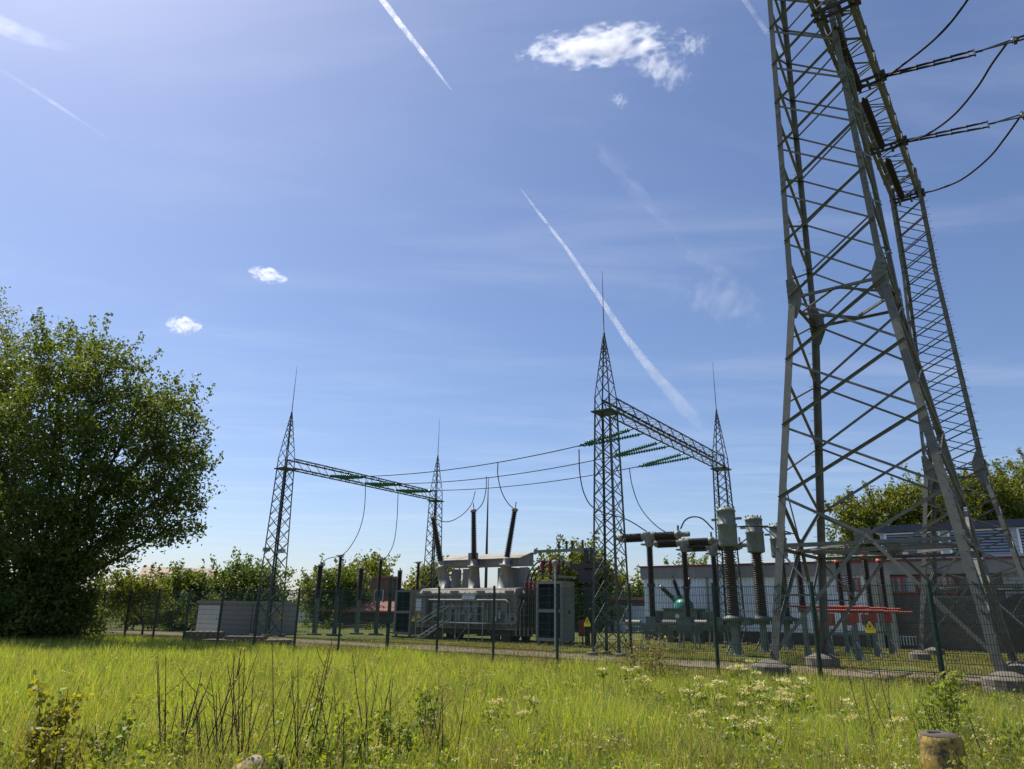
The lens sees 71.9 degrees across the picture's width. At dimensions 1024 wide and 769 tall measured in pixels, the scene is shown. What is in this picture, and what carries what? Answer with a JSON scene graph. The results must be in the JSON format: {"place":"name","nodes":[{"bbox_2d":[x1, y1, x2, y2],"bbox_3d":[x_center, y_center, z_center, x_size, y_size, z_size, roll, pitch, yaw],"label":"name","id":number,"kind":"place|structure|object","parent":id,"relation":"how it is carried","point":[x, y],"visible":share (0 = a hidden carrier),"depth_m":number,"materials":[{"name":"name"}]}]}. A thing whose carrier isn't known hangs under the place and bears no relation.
{"place":"outdoors","nodes":[
{"label":"outdoors","id":0,"kind":"place"},
{"bbox_2d":[0,631,1023,768],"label":"meadow grass","id":1,"kind":"structure","parent":0,"point":[157,646],"depth_m":11.53,"materials":[{"name":"green plant"}]},
{"bbox_2d":[0,0,1023,600],"label":"sky","id":2,"kind":"structure","parent":0,"point":[418,211],"materials":[{"name":"blue"}]},
{"bbox_2d":[11,617,1023,768],"bbox_3d":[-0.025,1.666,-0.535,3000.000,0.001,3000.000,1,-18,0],"label":"ground","id":3,"kind":"structure","parent":0,"point":[383,631],"depth_m":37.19,"materials":[{"name":"green plant"}]},
{"bbox_2d":[0,286,39,513],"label":"broadleaf tree","id":4,"kind":"object","parent":3,"relation":"on","point":[4,332],"visible":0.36,"depth_m":56.34,"materials":[{"name":"green plant"}]},
{"bbox_2d":[17,670,94,768],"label":"leafy shrub","id":5,"kind":"object","parent":3,"relation":"on","point":[66,711],"visible":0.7,"depth_m":7.18,"materials":[{"name":"green plant"}]},
{"bbox_2d":[22,716,90,768],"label":"leafy shrub","id":6,"kind":"object","parent":3,"relation":"on","point":[45,752],"visible":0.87,"depth_m":6.65,"materials":[{"name":"green plant"}]},
{"bbox_2d":[55,712,141,768],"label":"leafy shrub","id":7,"kind":"object","parent":3,"relation":"on","point":[120,730],"visible":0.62,"depth_m":7.04,"materials":[{"name":"green plant"}]},
{"bbox_2d":[0,307,226,643],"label":"broadleaf tree","id":8,"kind":"object","parent":3,"relation":"on","point":[43,592],"visible":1,"depth_m":31.76,"materials":[{"name":"green plant"}]},
{"bbox_2d":[91,562,174,634],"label":"tree","id":9,"kind":"object","parent":3,"relation":"on","point":[127,582],"visible":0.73,"depth_m":43.79,"materials":[{"name":"green plant"}]},
{"bbox_2d":[105,728,197,768],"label":"leafy shrub","id":10,"kind":"object","parent":3,"relation":"on","point":[149,748],"visible":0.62,"depth_m":6.55,"materials":[{"name":"green plant"}]},
{"bbox_2d":[88,585,248,630],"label":"hedge","id":11,"kind":"object","parent":3,"relation":"on","point":[139,612],"visible":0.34,"depth_m":52.95,"materials":[{"name":"green plant"}]},
{"bbox_2d":[133,567,214,622],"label":"house","id":12,"kind":"structure","parent":3,"relation":"on","point":[147,570],"depth_m":77.45,"materials":[{"name":"red tile"}]},
{"bbox_2d":[155,558,216,629],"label":"bush","id":13,"kind":"object","parent":3,"relation":"on","point":[182,580],"visible":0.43,"depth_m":56.52,"materials":[{"name":"green plant"}]},
{"bbox_2d":[157,665,238,768],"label":"bare stems","id":14,"kind":"object","parent":3,"relation":"on","point":[186,726],"visible":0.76,"depth_m":6.83,"materials":[{"name":"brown plant"}]},
{"bbox_2d":[156,646,250,762],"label":"bare stems","id":15,"kind":"object","parent":3,"relation":"on","point":[167,712],"visible":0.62,"depth_m":7.70,"materials":[{"name":"brown plant"}]},
{"bbox_2d":[182,631,225,642],"bbox_3d":[-15.244,12.529,34.961,1.800,0.580,1.160,4,-18,-11],"label":"timber pallet","id":16,"kind":"object","parent":3,"relation":"on","point":[203,635],"visible":0.41,"depth_m":34.52,"materials":[{"name":"grey wood"}]},
{"bbox_2d":[74,587,387,654],"bbox_3d":[-20.744,11.693,35.620,39.308,2.620,0.128,-11,-21,32],"label":"fence","id":17,"kind":"object","parent":3,"relation":"on","point":[339,621],"visible":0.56,"depth_m":29.46,"materials":[{"name":"metal"}]},
{"bbox_2d":[189,647,283,762],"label":"bare stems","id":18,"kind":"object","parent":3,"relation":"on","point":[235,716],"visible":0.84,"depth_m":7.55,"materials":[{"name":"brown plant"}]},
{"bbox_2d":[193,546,296,601],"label":"bush","id":19,"kind":"object","parent":3,"relation":"on","point":[232,577],"visible":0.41,"depth_m":56.82,"materials":[{"name":"green plant"}]},
{"bbox_2d":[194,600,299,635],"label":"concrete kiosk","id":20,"kind":"object","parent":3,"relation":"on","point":[279,618],"visible":0.32,"depth_m":46.45,"materials":[{"name":"white paint"}]},
{"bbox_2d":[196,605,219,630],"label":"door","id":21,"kind":"structure","parent":20,"relation":"in","point":[199,605],"depth_m":45.92,"materials":[{"name":"white paint"}]},
{"bbox_2d":[233,754,266,768],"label":"boulder","id":22,"kind":"object","parent":3,"relation":"on","point":[253,758],"visible":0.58,"depth_m":6.47,"materials":[{"name":"stone"}]},
{"bbox_2d":[264,746,295,768],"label":"leafy shrub","id":23,"kind":"object","parent":3,"relation":"on","point":[281,762],"visible":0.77,"depth_m":6.54,"materials":[{"name":"green plant"}]},
{"bbox_2d":[272,639,344,768],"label":"bare stems","id":24,"kind":"object","parent":3,"relation":"on","point":[294,721],"visible":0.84,"depth_m":7.84,"materials":[{"name":"brown plant"}]},
{"bbox_2d":[307,562,323,634],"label":"surge arrester","id":25,"kind":"object","parent":3,"relation":"on","point":[319,580],"visible":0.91,"depth_m":49.21,"materials":[{"name":"green paint"}]},
{"bbox_2d":[289,553,376,624],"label":"broadleaf tree","id":26,"kind":"object","parent":3,"relation":"on","point":[349,580],"visible":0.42,"depth_m":71.86,"materials":[{"name":"green plant"}]},
{"bbox_2d":[326,554,344,635],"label":"post insulator","id":27,"kind":"object","parent":3,"relation":"on","point":[337,596],"visible":0.95,"depth_m":48.60,"materials":[{"name":"paint"}]},
{"bbox_2d":[300,698,372,768],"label":"leafy shrub","id":28,"kind":"object","parent":3,"relation":"on","point":[334,747],"visible":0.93,"depth_m":7.17,"materials":[{"name":"green plant"}]},
{"bbox_2d":[247,370,443,636],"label":"portal gantry","id":29,"kind":"object","parent":3,"relation":"on","point":[285,469],"visible":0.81,"depth_m":48.80,"materials":[{"name":"metal"}]},
{"bbox_2d":[301,610,392,629],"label":"hedge","id":30,"kind":"object","parent":3,"relation":"on","point":[363,627],"visible":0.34,"depth_m":62.49,"materials":[{"name":"green plant"}]},
{"bbox_2d":[350,565,363,633],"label":"surge arrester","id":31,"kind":"object","parent":3,"relation":"on","point":[359,587],"visible":0.85,"depth_m":52.05,"materials":[{"name":"ceramic"}]},
{"bbox_2d":[320,601,394,627],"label":"outbuilding","id":32,"kind":"structure","parent":3,"relation":"on","point":[363,617],"depth_m":70.24,"materials":[{"name":"brick"}]},
{"bbox_2d":[323,575,397,600],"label":"house","id":33,"kind":"structure","parent":3,"relation":"on","point":[384,588],"depth_m":84.69,"materials":[{"name":"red brick"}]},
{"bbox_2d":[316,653,410,759],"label":"bare stems","id":34,"kind":"object","parent":3,"relation":"on","point":[367,733],"visible":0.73,"depth_m":8.02,"materials":[{"name":"brown plant"}]},
{"bbox_2d":[332,548,400,576],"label":"broadleaf tree","id":35,"kind":"object","parent":3,"relation":"on","point":[372,565],"visible":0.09,"depth_m":95.89,"materials":[{"name":"green plant"}]},
{"bbox_2d":[368,558,384,634],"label":"post insulator","id":36,"kind":"object","parent":3,"relation":"on","point":[378,597],"visible":0.9,"depth_m":51.44,"materials":[{"name":"ceramic"}]},
{"bbox_2d":[369,707,419,765],"bbox_3d":[-1.309,3.970,7.792,0.563,0.769,0.421,1,-18,0],"label":"tall weed","id":37,"kind":"object","parent":3,"relation":"on","point":[387,729],"visible":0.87,"depth_m":7.80,"materials":[{"name":"green plant"}]},
{"bbox_2d":[393,590,424,636],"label":"cooler cabinet","id":38,"kind":"object","parent":3,"relation":"on","point":[406,622],"visible":0.51,"depth_m":46.61,"materials":[{"name":"grey metal"}]},
{"bbox_2d":[408,686,443,742],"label":"tall weed","id":39,"kind":"object","parent":3,"relation":"on","point":[420,698],"visible":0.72,"depth_m":8.58,"materials":[{"name":"green plant"}]},
{"bbox_2d":[401,554,462,589],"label":"broadleaf tree","id":40,"kind":"object","parent":3,"relation":"on","point":[427,569],"visible":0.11,"depth_m":90.20,"materials":[{"name":"green plant"}]},
{"bbox_2d":[408,682,470,767],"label":"bare stems","id":41,"kind":"object","parent":3,"relation":"on","point":[437,736],"visible":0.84,"depth_m":8.04,"materials":[{"name":"brown plant"}]},
{"bbox_2d":[397,502,584,644],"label":"power transformer","id":42,"kind":"object","parent":3,"relation":"on","point":[473,561],"visible":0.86,"depth_m":43.94,"materials":[{"name":"grey paint"}]},
{"bbox_2d":[480,693,540,732],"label":"umbel plant","id":43,"kind":"object","parent":3,"relation":"on","point":[520,712],"visible":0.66,"depth_m":9.63,"materials":[{"name":"green plant"}]},
{"bbox_2d":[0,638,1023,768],"bbox_3d":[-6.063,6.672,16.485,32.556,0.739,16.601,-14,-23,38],"label":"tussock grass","id":44,"kind":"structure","parent":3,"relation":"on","point":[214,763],"depth_m":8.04,"materials":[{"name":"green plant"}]},
{"bbox_2d":[0,650,1023,768],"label":"meadow weeds","id":45,"kind":"object","parent":3,"relation":"on","point":[441,762],"visible":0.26,"depth_m":8.35,"materials":[{"name":"green plant"}]},
{"bbox_2d":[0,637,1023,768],"bbox_3d":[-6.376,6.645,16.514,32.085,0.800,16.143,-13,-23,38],"label":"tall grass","id":46,"kind":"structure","parent":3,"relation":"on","point":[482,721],"depth_m":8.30,"materials":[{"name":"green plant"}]},
{"bbox_2d":[1,646,1023,768],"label":"blossoms","id":47,"kind":"object","parent":46,"relation":"on","point":[99,750],"visible":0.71,"depth_m":8.31,"materials":[{"name":"white plant"}]},
{"bbox_2d":[535,581,574,645],"bbox_3d":[2.366,12.525,38.675,1.781,3.350,1.200,-12,-22,35],"label":"cooler cabinet","id":48,"kind":"object","parent":3,"relation":"on","point":[540,585],"visible":0.66,"depth_m":38.35,"materials":[{"name":"grey metal"}]},
{"bbox_2d":[552,560,558,650],"bbox_3d":[2.064,10.492,33.669,0.323,4.153,0.340,1,-18,0],"label":"lamp post","id":49,"kind":"object","parent":3,"relation":"on","point":[555,562],"visible":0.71,"depth_m":33.68,"materials":[{"name":"metal"}]},
{"bbox_2d":[524,540,602,645],"bbox_3d":[2.829,11.849,40.376,5.214,5.690,0.600,-12,-22,35],"label":"busbar rack","id":50,"kind":"object","parent":3,"relation":"on","point":[586,576],"visible":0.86,"depth_m":40.00,"materials":[{"name":"grey metal"}]},
{"bbox_2d":[530,528,639,630],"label":"broadleaf tree","id":51,"kind":"object","parent":3,"relation":"on","point":[575,557],"visible":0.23,"depth_m":68.58,"materials":[{"name":"green plant"}]},
{"bbox_2d":[575,597,644,632],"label":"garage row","id":52,"kind":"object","parent":3,"relation":"on","point":[632,612],"visible":0.08,"depth_m":65.77,"materials":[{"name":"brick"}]},
{"bbox_2d":[592,666,656,698],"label":"umbel plant","id":53,"kind":"object","parent":3,"relation":"on","point":[601,669],"visible":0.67,"depth_m":13.36,"materials":[{"name":"green plant"}]},
{"bbox_2d":[618,557,643,596],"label":"tree","id":54,"kind":"object","parent":3,"relation":"on","point":[640,583],"visible":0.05,"depth_m":74.67,"materials":[{"name":"green plant"}]},
{"bbox_2d":[620,622,674,678],"bbox_3d":[3.463,6.871,17.990,1.577,1.612,1.461,1,-18,0],"label":"seed stalk plant","id":55,"kind":"object","parent":3,"relation":"on","point":[635,662],"visible":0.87,"depth_m":17.80,"materials":[{"name":"green plant"}]},
{"bbox_2d":[616,525,689,650],"bbox_3d":[6.970,10.015,34.812,4.050,5.903,0.800,-12,-22,35],"label":"circuit breaker","id":56,"kind":"object","parent":3,"relation":"on","point":[649,538],"visible":0.93,"depth_m":34.88,"materials":[{"name":"metal"}]},
{"bbox_2d":[587,275,751,656],"bbox_3d":[9.092,5.159,39.550,1.759,18.500,18.132,-11,-21,33],"label":"portal gantry","id":57,"kind":"object","parent":3,"relation":"on","point":[609,412],"visible":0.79,"depth_m":33.57,"materials":[{"name":"metal"}]},
{"bbox_2d":[578,428,642,446],"bbox_3d":[5.226,2.960,38.555,3.756,0.489,1.382,-12,-22,35],"label":"insulator string","id":58,"kind":"object","parent":57,"relation":"attached to","point":[588,443],"visible":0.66,"depth_m":38.46,"materials":[{"name":"glass"}]},
{"bbox_2d":[366,445,578,476],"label":"overhead conductor","id":59,"kind":"object","parent":58,"relation":"attached to","point":[478,465],"visible":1,"depth_m":43.48,"materials":[{"name":"metal"}]},
{"bbox_2d":[613,441,668,457],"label":"insulator string","id":60,"kind":"object","parent":57,"relation":"attached to","point":[624,453],"visible":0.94,"depth_m":41.11,"materials":[{"name":"glass"}]},
{"bbox_2d":[637,453,691,467],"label":"insulator string","id":61,"kind":"object","parent":57,"relation":"attached to","point":[654,462],"visible":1,"depth_m":43.93,"materials":[{"name":"glass"}]},
{"bbox_2d":[655,575,712,643],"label":"auxiliary transformer","id":62,"kind":"object","parent":3,"relation":"on","point":[697,610],"visible":0.53,"depth_m":44.39,"materials":[{"name":"grey paint"}]},
{"bbox_2d":[653,532,718,649],"bbox_3d":[9.353,10.895,37.445,4.050,5.903,0.800,-12,-22,35],"label":"circuit breaker","id":63,"kind":"object","parent":3,"relation":"on","point":[683,544],"visible":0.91,"depth_m":37.50,"materials":[{"name":"grey paint"}]},
{"bbox_2d":[663,551,718,564],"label":"broadleaf tree","id":64,"kind":"object","parent":3,"relation":"on","point":[692,561],"visible":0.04,"depth_m":81.24,"materials":[{"name":"green plant"}]},
{"bbox_2d":[385,577,1023,700],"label":"fence","id":65,"kind":"object","parent":3,"relation":"on","point":[715,635],"visible":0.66,"depth_m":17.73,"materials":[{"name":"metal"}]},
{"bbox_2d":[679,687,733,731],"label":"umbel plant","id":66,"kind":"object","parent":3,"relation":"on","point":[698,695],"visible":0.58,"depth_m":10.11,"materials":[{"name":"green plant"}]},
{"bbox_2d":[687,537,746,647],"bbox_3d":[11.576,11.657,39.717,4.050,5.903,0.800,-12,-22,35],"label":"circuit breaker","id":67,"kind":"object","parent":3,"relation":"on","point":[712,550],"visible":0.52,"depth_m":39.80,"materials":[{"name":"grey paint"}]},
{"bbox_2d":[711,505,752,656],"bbox_3d":[10.014,8.888,32.295,1.500,6.590,1.000,-12,-22,35],"label":"instrument transformer","id":68,"kind":"object","parent":3,"relation":"on","point":[726,518],"visible":0.89,"depth_m":32.32,"materials":[{"name":"grey paint"}]},
{"bbox_2d":[690,658,788,719],"bbox_3d":[3.689,5.096,11.362,1.530,1.266,1.342,-6,-19,20],"label":"umbel plant","id":69,"kind":"object","parent":3,"relation":"on","point":[735,675],"visible":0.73,"depth_m":11.64,"materials":[{"name":"green plant"}]},
{"bbox_2d":[702,714,787,753],"bbox_3d":[2.837,4.450,8.671,1.110,0.781,0.609,-5,-19,17],"label":"umbel plant","id":70,"kind":"object","parent":3,"relation":"on","point":[735,731],"visible":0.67,"depth_m":8.60,"materials":[{"name":"green plant"}]},
{"bbox_2d":[740,515,771,652],"bbox_3d":[12.316,9.862,35.223,1.500,6.590,1.000,-12,-22,35],"label":"instrument transformer","id":71,"kind":"object","parent":3,"relation":"on","point":[755,542],"visible":0.89,"depth_m":35.30,"materials":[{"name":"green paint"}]},
{"bbox_2d":[731,680,798,726],"bbox_3d":[3.693,4.822,10.258,1.097,1.016,0.715,1,-18,0],"label":"umbel plant","id":72,"kind":"object","parent":3,"relation":"on","point":[745,693],"visible":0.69,"depth_m":10.26,"materials":[{"name":"green plant"}]},
{"bbox_2d":[764,523,800,650],"bbox_3d":[14.617,10.835,38.152,1.500,6.590,1.000,-12,-22,35],"label":"instrument transformer","id":73,"kind":"object","parent":3,"relation":"on","point":[773,531],"visible":0.42,"depth_m":38.09,"materials":[{"name":"grey paint"}]},
{"bbox_2d":[759,676,819,721],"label":"umbel plant","id":74,"kind":"object","parent":3,"relation":"on","point":[805,696],"visible":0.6,"depth_m":10.65,"materials":[{"name":"green plant"}]},
{"bbox_2d":[639,518,1023,653],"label":"switchgear building","id":75,"kind":"structure","parent":3,"relation":"on","point":[700,575],"depth_m":40.54,"materials":[{"name":"brick"}]},
{"bbox_2d":[890,576,917,592],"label":"window","id":76,"kind":"structure","parent":75,"relation":"in","point":[902,580],"depth_m":40.21,"materials":[{"name":"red glass"}]},
{"bbox_2d":[1001,595,1023,653],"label":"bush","id":77,"kind":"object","parent":75,"relation":"in","point":[1021,640],"depth_m":36.75,"materials":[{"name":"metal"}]},
{"bbox_2d":[787,545,882,661],"bbox_3d":[13.624,9.185,30.012,3.900,4.730,0.998,-12,-22,35],"label":"disconnector","id":78,"kind":"object","parent":3,"relation":"on","point":[848,576],"visible":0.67,"depth_m":29.70,"materials":[{"name":"grey paint"}]},
{"bbox_2d":[813,551,897,657],"bbox_3d":[15.776,10.096,32.750,3.900,4.730,0.998,-12,-22,35],"label":"disconnector","id":79,"kind":"object","parent":3,"relation":"on","point":[866,570],"visible":0.41,"depth_m":32.24,"materials":[{"name":"grey paint"}]},
{"bbox_2d":[825,696,911,742],"bbox_3d":[4.841,4.698,9.573,1.139,0.859,1.006,1,-18,0],"label":"umbel plant","id":80,"kind":"object","parent":3,"relation":"on","point":[844,710],"visible":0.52,"depth_m":9.54,"materials":[{"name":"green plant"}]},
{"bbox_2d":[828,555,910,654],"bbox_3d":[17.869,10.981,35.412,3.900,4.730,0.998,-12,-22,35],"label":"disconnector","id":81,"kind":"object","parent":3,"relation":"on","point":[881,574],"visible":0.69,"depth_m":35.10,"materials":[{"name":"grey paint"}]},
{"bbox_2d":[751,0,1023,694],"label":"lattice pylon","id":82,"kind":"object","parent":3,"relation":"on","point":[882,272],"visible":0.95,"depth_m":23.90,"materials":[{"name":"metal"}]},
{"bbox_2d":[833,26,862,92],"bbox_3d":[13.328,-12.803,27.995,0.330,0.330,4.250,-12,-22,35],"label":"rod insulator","id":83,"kind":"object","parent":82,"relation":"attached to","point":[858,82],"visible":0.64,"depth_m":27.72,"materials":[{"name":"ceramic"}]},
{"bbox_2d":[807,0,925,205],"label":"lattice beam","id":84,"kind":"structure","parent":82,"relation":"attached to","point":[821,21],"depth_m":29.82,"materials":[{"name":"metal"}]},
{"bbox_2d":[860,97,885,149],"bbox_3d":[16.168,-11.602,31.608,0.330,0.330,4.250,-12,-22,35],"label":"rod insulator","id":85,"kind":"object","parent":84,"relation":"attached to","point":[871,121],"visible":1,"depth_m":31.34,"materials":[{"name":"ceramic"}]},
{"bbox_2d":[880,49,982,78],"bbox_3d":[16.587,-12.643,28.043,3.528,0.976,0.540,-12,-22,35],"label":"insulator string","id":86,"kind":"object","parent":84,"relation":"attached to","point":[908,69],"visible":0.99,"depth_m":27.93,"materials":[{"name":"ceramic"}]},
{"bbox_2d":[884,0,968,78],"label":"jumper loop","id":87,"kind":"object","parent":86,"relation":"attached to","point":[931,41],"visible":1,"depth_m":26.78,"materials":[{"name":"metal"}]},
{"bbox_2d":[902,120,995,142],"bbox_3d":[19.722,-11.329,31.977,3.595,0.985,0.540,-12,-22,35],"label":"insulator string","id":88,"kind":"object","parent":84,"relation":"attached to","point":[952,133],"visible":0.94,"depth_m":31.81,"materials":[{"name":"ceramic"}]},
{"bbox_2d":[907,42,1006,141],"bbox_3d":[18.702,-11.956,29.739,0.496,0.848,6.648,1,-18,-1],"label":"jumper loop","id":89,"kind":"object","parent":88,"relation":"attached to","point":[971,94],"visible":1,"depth_m":29.31,"materials":[{"name":"metal"}]},
{"bbox_2d":[923,116,1019,193],"bbox_3d":[21.795,-10.571,33.658,0.403,1.104,6.873,2,-18,-3],"label":"jumper loop","id":90,"kind":"object","parent":84,"relation":"hanging from","point":[995,150],"visible":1,"depth_m":33.03,"materials":[{"name":"metal"}]},
{"bbox_2d":[824,463,962,560],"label":"broadleaf tree","id":91,"kind":"object","parent":3,"relation":"on","point":[871,512],"visible":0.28,"depth_m":72.81,"materials":[{"name":"green plant"}]},
{"bbox_2d":[845,657,943,745],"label":"bare stems","id":92,"kind":"object","parent":3,"relation":"on","point":[889,708],"visible":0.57,"depth_m":9.02,"materials":[{"name":"brown plant"}]},
{"bbox_2d":[918,730,967,768],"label":"bollard","id":93,"kind":"object","parent":3,"relation":"on","point":[938,743],"visible":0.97,"depth_m":6.87,"materials":[{"name":"yellow paint"}]},
{"bbox_2d":[920,669,967,731],"bbox_3d":[5.920,4.458,9.573,0.626,1.130,0.866,1,-18,0],"label":"tall weed","id":94,"kind":"object","parent":3,"relation":"on","point":[952,681],"visible":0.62,"depth_m":9.55,"materials":[{"name":"green plant"}]},
{"bbox_2d":[887,167,1023,660],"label":"lattice pylon","id":95,"kind":"object","parent":3,"relation":"on","point":[980,468],"visible":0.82,"depth_m":33.74,"materials":[{"name":"metal"}]},
{"bbox_2d":[884,158,904,199],"bbox_3d":[19.276,-10.287,35.564,0.330,0.330,4.250,-12,-22,35],"label":"rod insulator","id":96,"kind":"object","parent":95,"relation":"attached to","point":[891,171],"visible":1,"depth_m":35.29,"materials":[{"name":"ceramic"}]},
{"bbox_2d":[908,694,1019,763],"bbox_3d":[4.984,3.945,7.779,0.727,0.985,1.052,9,-19,-23],"label":"leafy shrub","id":97,"kind":"object","parent":3,"relation":"on","point":[944,722],"visible":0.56,"depth_m":7.89,"materials":[{"name":"green plant"}]},
{"bbox_2d":[945,458,1023,520],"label":"broadleaf tree","id":98,"kind":"object","parent":3,"relation":"on","point":[972,501],"visible":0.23,"depth_m":75.53,"materials":[{"name":"green plant"}]},
{"bbox_2d":[972,717,1023,763],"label":"leafy shrub","id":99,"kind":"object","parent":3,"relation":"on","point":[1019,733],"visible":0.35,"depth_m":8.13,"materials":[{"name":"green plant"}]},
{"bbox_2d":[988,447,1023,518],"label":"broadleaf tree","id":100,"kind":"object","parent":3,"relation":"on","point":[1018,477],"visible":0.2,"depth_m":80.58,"materials":[{"name":"green plant"}]},
{"bbox_2d":[107,629,982,682],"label":"dirt track","id":101,"kind":"structure","parent":0,"point":[711,666],"depth_m":26.56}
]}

